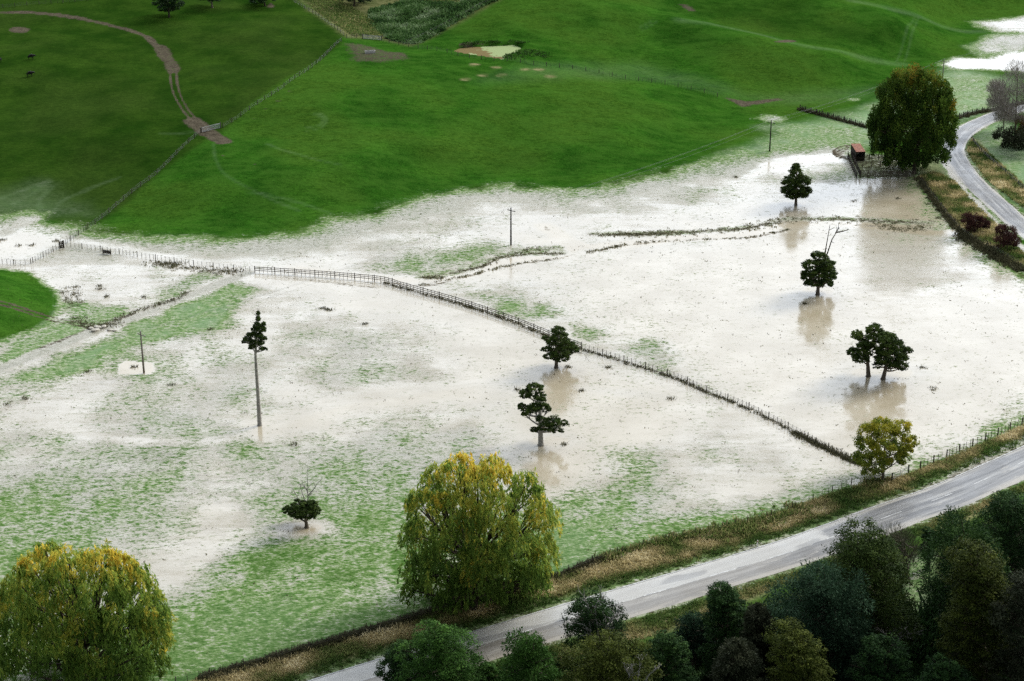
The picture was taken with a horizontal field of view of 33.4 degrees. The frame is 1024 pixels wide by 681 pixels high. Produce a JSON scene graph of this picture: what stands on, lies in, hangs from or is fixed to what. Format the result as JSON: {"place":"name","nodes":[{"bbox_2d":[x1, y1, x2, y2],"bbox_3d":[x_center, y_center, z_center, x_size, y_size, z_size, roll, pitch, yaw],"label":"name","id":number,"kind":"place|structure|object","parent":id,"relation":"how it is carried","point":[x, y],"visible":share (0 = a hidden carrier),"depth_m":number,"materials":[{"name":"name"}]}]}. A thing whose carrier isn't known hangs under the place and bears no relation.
{"place":"outdoors","nodes":[
{"label":"outdoors","id":0,"kind":"place"},
{"bbox_2d":[305,0,459,36],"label":"rank grass","id":1,"kind":"structure","parent":0,"point":[336,11],"depth_m":568.93,"materials":[{"name":"green plant"}]},
{"bbox_2d":[455,45,520,58],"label":"pond water","id":2,"kind":"structure","parent":0,"point":[499,52],"depth_m":531.49,"materials":[{"name":"liquid"}]},
{"bbox_2d":[0,8,1023,680],"bbox_3d":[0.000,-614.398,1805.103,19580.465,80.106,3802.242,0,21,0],"label":"ground","id":3,"kind":"structure","parent":0,"point":[142,512],"depth_m":298.07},
{"bbox_2d":[32,226,86,261],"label":"wire fence","id":4,"kind":"object","parent":3,"relation":"on","point":[60,242],"visible":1,"depth_m":388.06,"materials":[{"name":"grey wood"}]},
{"bbox_2d":[59,240,64,247],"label":"farm gate","id":5,"kind":"structure","parent":3,"relation":"on","point":[61,243],"depth_m":385.38,"materials":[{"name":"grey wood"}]},
{"bbox_2d":[0,538,177,680],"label":"willow tree","id":6,"kind":"object","parent":3,"relation":"on","point":[71,640],"visible":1,"depth_m":205.90,"materials":[{"name":"green plant"}]},
{"bbox_2d":[102,248,110,254],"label":"floodgate","id":7,"kind":"object","parent":3,"relation":"on","point":[106,251],"visible":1,"depth_m":381.40,"materials":[{"name":"brown wood"}]},
{"bbox_2d":[59,259,243,328],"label":"flood rubbish","id":8,"kind":"object","parent":3,"relation":"on","point":[173,264],"visible":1,"depth_m":356.72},
{"bbox_2d":[62,242,251,270],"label":"wire fence","id":9,"kind":"object","parent":3,"relation":"on","point":[100,246],"visible":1,"depth_m":377.44,"materials":[{"name":"grey wood"}]},
{"bbox_2d":[373,638,428,680],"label":"forest tree","id":10,"kind":"object","parent":3,"relation":"on","point":[389,660],"visible":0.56,"depth_m":205.32,"materials":[{"name":"green plant"}]},
{"bbox_2d":[195,554,608,680],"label":"fence undergrowth","id":11,"kind":"object","parent":3,"relation":"on","point":[230,667],"visible":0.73,"depth_m":228.73,"materials":[{"name":"plant"}]},
{"bbox_2d":[254,266,581,348],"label":"rail fence","id":12,"kind":"object","parent":3,"relation":"on","point":[374,277],"visible":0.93,"depth_m":358.75,"materials":[{"name":"grey wood"}]},
{"bbox_2d":[392,618,490,680],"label":"forest tree","id":13,"kind":"object","parent":3,"relation":"on","point":[442,651],"visible":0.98,"depth_m":200.31,"materials":[{"name":"green plant"}]},
{"bbox_2d":[0,176,941,445],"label":"flood rubbish","id":14,"kind":"object","parent":3,"relation":"on","point":[366,322],"visible":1,"depth_m":319.11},
{"bbox_2d":[394,450,563,614],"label":"willow tree","id":15,"kind":"object","parent":3,"relation":"on","point":[476,568],"visible":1,"depth_m":226.22,"materials":[{"name":"green plant"}]},
{"bbox_2d":[475,660,504,680],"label":"forest tree","id":16,"kind":"object","parent":3,"relation":"on","point":[491,669],"visible":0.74,"depth_m":210.49,"materials":[{"name":"green plant"}]},
{"bbox_2d":[1,155,1018,676],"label":"flood rubbish","id":17,"kind":"object","parent":3,"relation":"on","point":[469,365],"visible":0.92,"depth_m":319.44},
{"bbox_2d":[507,208,514,244],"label":"power pole","id":18,"kind":"object","parent":3,"relation":"on","point":[510,210],"visible":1,"depth_m":385.96,"materials":[{"name":"grey wood"}]},
{"bbox_2d":[7,42,1018,366],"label":"power line","id":19,"kind":"object","parent":18,"relation":"attached to","point":[383,254],"visible":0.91,"depth_m":360.74,"materials":[{"name":"metal"}]},
{"bbox_2d":[175,474,874,680],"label":"wire fence","id":20,"kind":"object","parent":3,"relation":"on","point":[517,586],"visible":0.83,"depth_m":246.32,"materials":[{"name":"brown wood"}]},
{"bbox_2d":[495,627,572,680],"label":"forest tree","id":21,"kind":"object","parent":3,"relation":"on","point":[529,657],"visible":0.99,"depth_m":199.58,"materials":[{"name":"green plant"}]},
{"bbox_2d":[559,584,629,651],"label":"forest tree","id":22,"kind":"object","parent":3,"relation":"on","point":[594,615],"visible":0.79,"depth_m":215.82,"materials":[{"name":"green plant"}]},
{"bbox_2d":[190,424,1023,680],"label":"roadside grass","id":23,"kind":"structure","parent":3,"relation":"on","point":[673,548],"depth_m":246.85,"materials":[{"name":"plant"}]},
{"bbox_2d":[554,627,664,680],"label":"forest tree","id":24,"kind":"object","parent":3,"relation":"on","point":[610,656],"visible":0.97,"depth_m":193.64,"materials":[{"name":"green plant"}]},
{"bbox_2d":[623,654,660,680],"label":"dead tree","id":25,"kind":"object","parent":3,"relation":"on","point":[629,672],"visible":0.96,"depth_m":193.21,"materials":[{"name":"grey wood"}]},
{"bbox_2d":[644,629,700,680],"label":"forest tree","id":26,"kind":"object","parent":3,"relation":"on","point":[671,647],"visible":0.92,"depth_m":202.34,"materials":[{"name":"green plant"}]},
{"bbox_2d":[419,214,950,285],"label":"creek reeds","id":27,"kind":"object","parent":3,"relation":"on","point":[631,234],"visible":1,"depth_m":395.54,"materials":[{"name":"plant"}]},
{"bbox_2d":[673,609,714,671],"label":"forest tree","id":28,"kind":"object","parent":3,"relation":"on","point":[691,633],"visible":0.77,"depth_m":215.51,"materials":[{"name":"green plant"}]},
{"bbox_2d":[694,580,753,670],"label":"forest tree","id":29,"kind":"object","parent":3,"relation":"on","point":[725,615],"visible":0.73,"depth_m":209.56,"materials":[{"name":"green plant"}]},
{"bbox_2d":[582,344,874,466],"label":"wire fence","id":30,"kind":"object","parent":3,"relation":"on","point":[726,398],"visible":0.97,"depth_m":304.22,"materials":[{"name":"brown wood"}]},
{"bbox_2d":[706,636,770,680],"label":"forest tree","id":31,"kind":"object","parent":3,"relation":"on","point":[739,666],"visible":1,"depth_m":197.37,"materials":[{"name":"green plant"}]},
{"bbox_2d":[593,476,891,562],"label":"fence undergrowth","id":32,"kind":"object","parent":3,"relation":"on","point":[741,524],"visible":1,"depth_m":257.40,"materials":[{"name":"brown plant"}]},
{"bbox_2d":[469,483,1023,680],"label":"roadside grass","id":33,"kind":"structure","parent":3,"relation":"on","point":[653,620],"depth_m":235.72,"materials":[{"name":"green plant"}]},
{"bbox_2d":[738,601,780,676],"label":"forest tree","id":34,"kind":"object","parent":3,"relation":"on","point":[758,618],"visible":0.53,"depth_m":206.04,"materials":[{"name":"green plant"}]},
{"bbox_2d":[497,562,1023,680],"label":"forest undergrowth","id":35,"kind":"object","parent":3,"relation":"on","point":[920,651],"visible":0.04,"depth_m":225.41,"materials":[{"name":"green plant"}]},
{"bbox_2d":[768,119,774,150],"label":"power pole","id":36,"kind":"object","parent":3,"relation":"on","point":[770,134],"visible":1,"depth_m":462.97,"materials":[{"name":"grey wood"}]},
{"bbox_2d":[761,616,835,680],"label":"forest tree","id":37,"kind":"object","parent":3,"relation":"on","point":[796,658],"visible":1,"depth_m":197.52,"materials":[{"name":"green plant"}]},
{"bbox_2d":[762,557,880,680],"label":"forest tree","id":38,"kind":"object","parent":3,"relation":"on","point":[820,595],"visible":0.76,"depth_m":206.50,"materials":[{"name":"green plant"}]},
{"bbox_2d":[800,105,865,125],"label":"wire fence","id":39,"kind":"object","parent":3,"relation":"on","point":[844,117],"visible":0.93,"depth_m":499.01,"materials":[{"name":"brown wood"}]},
{"bbox_2d":[817,623,870,680],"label":"forest tree","id":40,"kind":"object","parent":3,"relation":"on","point":[851,651],"visible":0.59,"depth_m":206.48,"materials":[{"name":"green plant"}]},
{"bbox_2d":[847,151,857,177],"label":"yard fence","id":41,"kind":"object","parent":3,"relation":"on","point":[851,165],"visible":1,"depth_m":448.73,"materials":[{"name":"brown wood"}]},
{"bbox_2d":[851,153,860,176],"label":"yard fence","id":42,"kind":"object","parent":3,"relation":"on","point":[857,167],"visible":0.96,"depth_m":446.06,"materials":[{"name":"brown wood"}]},
{"bbox_2d":[850,143,865,160],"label":"stock shed","id":43,"kind":"structure","parent":3,"relation":"on","point":[856,148],"depth_m":456.63,"materials":[{"name":"metal"}]},
{"bbox_2d":[851,152,889,159],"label":"yard fence","id":44,"kind":"object","parent":3,"relation":"on","point":[869,157],"visible":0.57,"depth_m":456.46,"materials":[{"name":"brown wood"}]},
{"bbox_2d":[821,514,926,646],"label":"forest tree","id":45,"kind":"object","parent":3,"relation":"on","point":[863,551],"visible":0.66,"depth_m":211.93,"materials":[{"name":"green plant"}]},
{"bbox_2d":[853,161,898,166],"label":"yard fence","id":46,"kind":"object","parent":3,"relation":"on","point":[859,163],"visible":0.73,"depth_m":449.36,"materials":[{"name":"brown wood"}]},
{"bbox_2d":[845,632,916,680],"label":"forest tree","id":47,"kind":"object","parent":3,"relation":"on","point":[881,660],"visible":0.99,"depth_m":200.09,"materials":[{"name":"green plant"}]},
{"bbox_2d":[850,415,919,479],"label":"roadside tree","id":48,"kind":"object","parent":3,"relation":"on","point":[903,447],"visible":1,"depth_m":267.71,"materials":[{"name":"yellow plant"}]},
{"bbox_2d":[859,170,914,177],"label":"yard fence","id":49,"kind":"object","parent":3,"relation":"on","point":[883,173],"visible":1,"depth_m":439.80,"materials":[{"name":"brown wood"}]},
{"bbox_2d":[874,622,922,647],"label":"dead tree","id":50,"kind":"object","parent":3,"relation":"on","point":[882,631],"visible":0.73,"depth_m":213.09,"materials":[{"name":"grey plant"}]},
{"bbox_2d":[891,464,909,480],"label":"farm gate","id":51,"kind":"structure","parent":3,"relation":"on","point":[900,472],"depth_m":274.89,"materials":[{"name":"metal"}]},
{"bbox_2d":[880,521,927,579],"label":"forest tree","id":52,"kind":"object","parent":3,"relation":"on","point":[903,540],"visible":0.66,"depth_m":239.83,"materials":[{"name":"green plant"}]},
{"bbox_2d":[797,100,1023,271],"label":"fence undergrowth","id":53,"kind":"object","parent":3,"relation":"on","point":[993,253],"visible":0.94,"depth_m":400.60,"materials":[{"name":"green plant"}]},
{"bbox_2d":[865,61,960,173],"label":"poplar tree","id":54,"kind":"object","parent":3,"relation":"on","point":[897,113],"visible":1,"depth_m":430.54,"materials":[{"name":"green plant"}]},
{"bbox_2d":[918,526,939,571],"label":"forest tree","id":55,"kind":"object","parent":3,"relation":"on","point":[924,534],"visible":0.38,"depth_m":243.32,"materials":[{"name":"green plant"}]},
{"bbox_2d":[908,652,975,680],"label":"forest tree","id":56,"kind":"object","parent":3,"relation":"on","point":[936,671],"visible":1,"depth_m":196.61,"materials":[{"name":"green plant"}]},
{"bbox_2d":[915,505,1016,635],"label":"forest tree","id":57,"kind":"object","parent":3,"relation":"on","point":[946,534],"visible":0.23,"depth_m":213.95,"materials":[{"name":"green plant"}]},
{"bbox_2d":[918,174,1019,262],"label":"wire fence","id":58,"kind":"object","parent":3,"relation":"on","point":[959,224],"visible":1,"depth_m":398.12,"materials":[{"name":"brown wood"}]},
{"bbox_2d":[919,417,1023,468],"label":"wire fence","id":59,"kind":"object","parent":3,"relation":"on","point":[985,435],"visible":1,"depth_m":285.57,"materials":[{"name":"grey wood"}]},
{"bbox_2d":[960,211,990,231],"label":"roadside shrub","id":60,"kind":"object","parent":3,"relation":"on","point":[974,222],"visible":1,"depth_m":392.37,"materials":[{"name":"red plant"}]},
{"bbox_2d":[930,537,1021,680],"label":"forest tree","id":61,"kind":"object","parent":3,"relation":"on","point":[982,580],"visible":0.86,"depth_m":201.12,"materials":[{"name":"green plant"}]},
{"bbox_2d":[942,104,1023,237],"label":"country lane","id":62,"kind":"structure","parent":3,"relation":"on","point":[980,188],"depth_m":438.94,"materials":[{"name":"grey asphalt"}]},
{"bbox_2d":[958,101,1018,116],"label":"wire fence","id":63,"kind":"object","parent":3,"relation":"on","point":[976,110],"visible":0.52,"depth_m":503.69,"materials":[{"name":"brown wood"}]},
{"bbox_2d":[968,489,1023,578],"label":"forest tree","id":64,"kind":"object","parent":3,"relation":"on","point":[1007,526],"visible":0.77,"depth_m":227.40,"materials":[{"name":"green plant"}]},
{"bbox_2d":[972,137,1023,187],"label":"wire fence","id":65,"kind":"object","parent":3,"relation":"on","point":[1000,166],"visible":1,"depth_m":446.97,"materials":[{"name":"brown wood"}]},
{"bbox_2d":[986,77,1014,131],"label":"bare tree","id":66,"kind":"object","parent":3,"relation":"on","point":[989,90],"visible":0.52,"depth_m":477.81,"materials":[{"name":"grey plant"}]},
{"bbox_2d":[980,568,1023,680],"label":"forest tree","id":67,"kind":"object","parent":3,"relation":"on","point":[1016,605],"visible":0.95,"depth_m":197.23,"materials":[{"name":"green plant"}]},
{"bbox_2d":[988,56,1023,127],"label":"bare tree","id":68,"kind":"object","parent":3,"relation":"on","point":[1010,91],"visible":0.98,"depth_m":463.48,"materials":[{"name":"grey plant"}]},
{"bbox_2d":[991,125,1023,151],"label":"roadside shrub","id":69,"kind":"object","parent":3,"relation":"on","point":[1015,140],"visible":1,"depth_m":459.87,"materials":[{"name":"green plant"}]},
{"bbox_2d":[993,223,1021,249],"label":"roadside shrub","id":70,"kind":"object","parent":3,"relation":"on","point":[1006,237],"visible":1,"depth_m":380.86,"materials":[{"name":"red plant"}]},
{"bbox_2d":[1014,115,1023,134],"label":"roadside shrub","id":71,"kind":"object","parent":3,"relation":"on","point":[1020,122],"visible":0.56,"depth_m":466.17,"materials":[{"name":"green plant"}]},
{"bbox_2d":[0,0,1023,237],"bbox_3d":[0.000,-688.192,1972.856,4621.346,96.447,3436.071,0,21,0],"label":"hill pasture","id":72,"kind":"structure","parent":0,"point":[106,105],"depth_m":488.11,"materials":[{"name":"green plant"}]},
{"bbox_2d":[87,128,200,227],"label":"wire fence","id":73,"kind":"object","parent":72,"relation":"on","point":[150,177],"visible":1,"depth_m":426.05,"materials":[{"name":"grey wood"}]},
{"bbox_2d":[151,0,184,17],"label":"hill tree","id":74,"kind":"object","parent":72,"relation":"on","point":[164,5],"visible":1,"depth_m":554.10,"materials":[{"name":"green plant"}]},
{"bbox_2d":[200,0,220,7],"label":"hill tree","id":75,"kind":"object","parent":72,"relation":"on","point":[212,1],"visible":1,"depth_m":571.12,"materials":[{"name":"green plant"}]},
{"bbox_2d":[201,122,220,132],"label":"farm gate","id":76,"kind":"structure","parent":72,"relation":"on","point":[211,127],"depth_m":453.86,"materials":[{"name":"metal"}]},
{"bbox_2d":[249,0,275,5],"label":"hill tree","id":77,"kind":"object","parent":72,"relation":"on","point":[256,2],"visible":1,"depth_m":575.55,"materials":[{"name":"green plant"}]},
{"bbox_2d":[222,39,341,125],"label":"wire fence","id":78,"kind":"object","parent":72,"relation":"on","point":[282,87],"visible":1,"depth_m":477.52,"materials":[{"name":"grey wood"}]},
{"bbox_2d":[292,0,340,32],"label":"wire fence","id":79,"kind":"object","parent":72,"relation":"on","point":[322,18],"visible":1,"depth_m":564.93,"materials":[{"name":"grey wood"}]},
{"bbox_2d":[339,0,372,5],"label":"hill tree","id":80,"kind":"object","parent":72,"relation":"on","point":[353,2],"visible":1,"depth_m":585.56,"materials":[{"name":"green plant"}]},
{"bbox_2d":[365,50,374,53],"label":"water trough","id":81,"kind":"object","parent":72,"relation":"on","point":[369,51],"visible":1,"depth_m":516.24,"materials":[{"name":"metal"}]},
{"bbox_2d":[362,34,381,39],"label":"farm gate","id":82,"kind":"structure","parent":72,"relation":"on","point":[372,36],"depth_m":539.40,"materials":[{"name":"metal"}]},
{"bbox_2d":[367,0,497,43],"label":"bramble scrub","id":83,"kind":"object","parent":72,"relation":"on","point":[390,22],"visible":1,"depth_m":566.06,"materials":[{"name":"green plant"}]},
{"bbox_2d":[459,39,551,59],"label":"pond rushes","id":84,"kind":"object","parent":72,"relation":"on","point":[519,53],"visible":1,"depth_m":529.89,"materials":[{"name":"green plant"}]},
{"bbox_2d":[346,34,717,96],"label":"wire fence","id":85,"kind":"object","parent":72,"relation":"on","point":[533,62],"visible":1,"depth_m":519.06,"materials":[{"name":"grey wood"}]},
{"bbox_2d":[0,54,1023,533],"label":"flood water","id":86,"kind":"structure","parent":0,"point":[632,288],"depth_m":337.96,"materials":[{"name":"beige liquid"}]},
{"bbox_2d":[137,330,145,372],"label":"power pole","id":87,"kind":"object","parent":86,"relation":"in","point":[140,334],"visible":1,"depth_m":314.57,"materials":[{"name":"grey wood"}]},
{"bbox_2d":[1,46,1005,369],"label":"power line","id":88,"kind":"object","parent":87,"relation":"attached to","point":[397,250],"visible":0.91,"depth_m":365.40,"materials":[{"name":"metal"}]},
{"bbox_2d":[2,48,1005,373],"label":"power line","id":89,"kind":"object","parent":87,"relation":"attached to","point":[364,266],"visible":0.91,"depth_m":364.12,"materials":[{"name":"metal"}]},
{"bbox_2d":[241,308,267,425],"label":"evergreen tree","id":90,"kind":"object","parent":86,"relation":"in","point":[258,329],"visible":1,"depth_m":288.08,"materials":[{"name":"green plant"}]},
{"bbox_2d":[282,464,321,528],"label":"evergreen tree","id":91,"kind":"object","parent":86,"relation":"in","point":[304,509],"visible":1,"depth_m":255.70,"materials":[{"name":"green plant"}]},
{"bbox_2d":[517,382,569,446],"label":"evergreen tree","id":92,"kind":"object","parent":86,"relation":"in","point":[544,424],"visible":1,"depth_m":282.26,"materials":[{"name":"green plant"}]},
{"bbox_2d":[540,326,588,368],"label":"evergreen tree","id":93,"kind":"object","parent":86,"relation":"in","point":[564,349],"visible":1,"depth_m":314.81,"materials":[{"name":"green plant"}]},
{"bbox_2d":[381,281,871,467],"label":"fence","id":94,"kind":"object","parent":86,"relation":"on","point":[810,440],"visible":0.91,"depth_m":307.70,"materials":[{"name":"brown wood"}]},
{"bbox_2d":[780,163,812,205],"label":"evergreen tree","id":95,"kind":"object","parent":86,"relation":"in","point":[794,183],"visible":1,"depth_m":412.95,"materials":[{"name":"green plant"}]},
{"bbox_2d":[800,224,848,294],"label":"evergreen tree","id":96,"kind":"object","parent":86,"relation":"in","point":[824,268],"visible":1,"depth_m":352.07,"materials":[{"name":"green plant"}]},
{"bbox_2d":[846,322,884,376],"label":"evergreen tree","id":97,"kind":"object","parent":86,"relation":"in","point":[861,350],"visible":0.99,"depth_m":310.53,"materials":[{"name":"green plant"}]},
{"bbox_2d":[872,330,913,379],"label":"evergreen tree","id":98,"kind":"object","parent":86,"relation":"in","point":[889,344],"visible":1,"depth_m":309.12,"materials":[{"name":"green plant"}]},
{"bbox_2d":[311,445,1023,680],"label":"road","id":99,"kind":"structure","parent":0,"point":[1001,472],"depth_m":247.90,"materials":[{"name":"grey asphalt"}]},
{"bbox_2d":[309,446,1023,680],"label":"road markings","id":100,"kind":"object","parent":99,"relation":"on","point":[706,562],"visible":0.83,"depth_m":248.31,"materials":[{"name":"paint"}]},
{"bbox_2d":[918,171,1023,267],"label":"roadside grass","id":101,"kind":"structure","parent":0,"point":[947,196],"depth_m":415.65,"materials":[{"name":"green plant"}]},
{"bbox_2d":[966,138,1023,206],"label":"roadside grass","id":102,"kind":"structure","parent":0,"point":[1011,190],"depth_m":442.29,"materials":[{"name":"green plant"}]}
]}

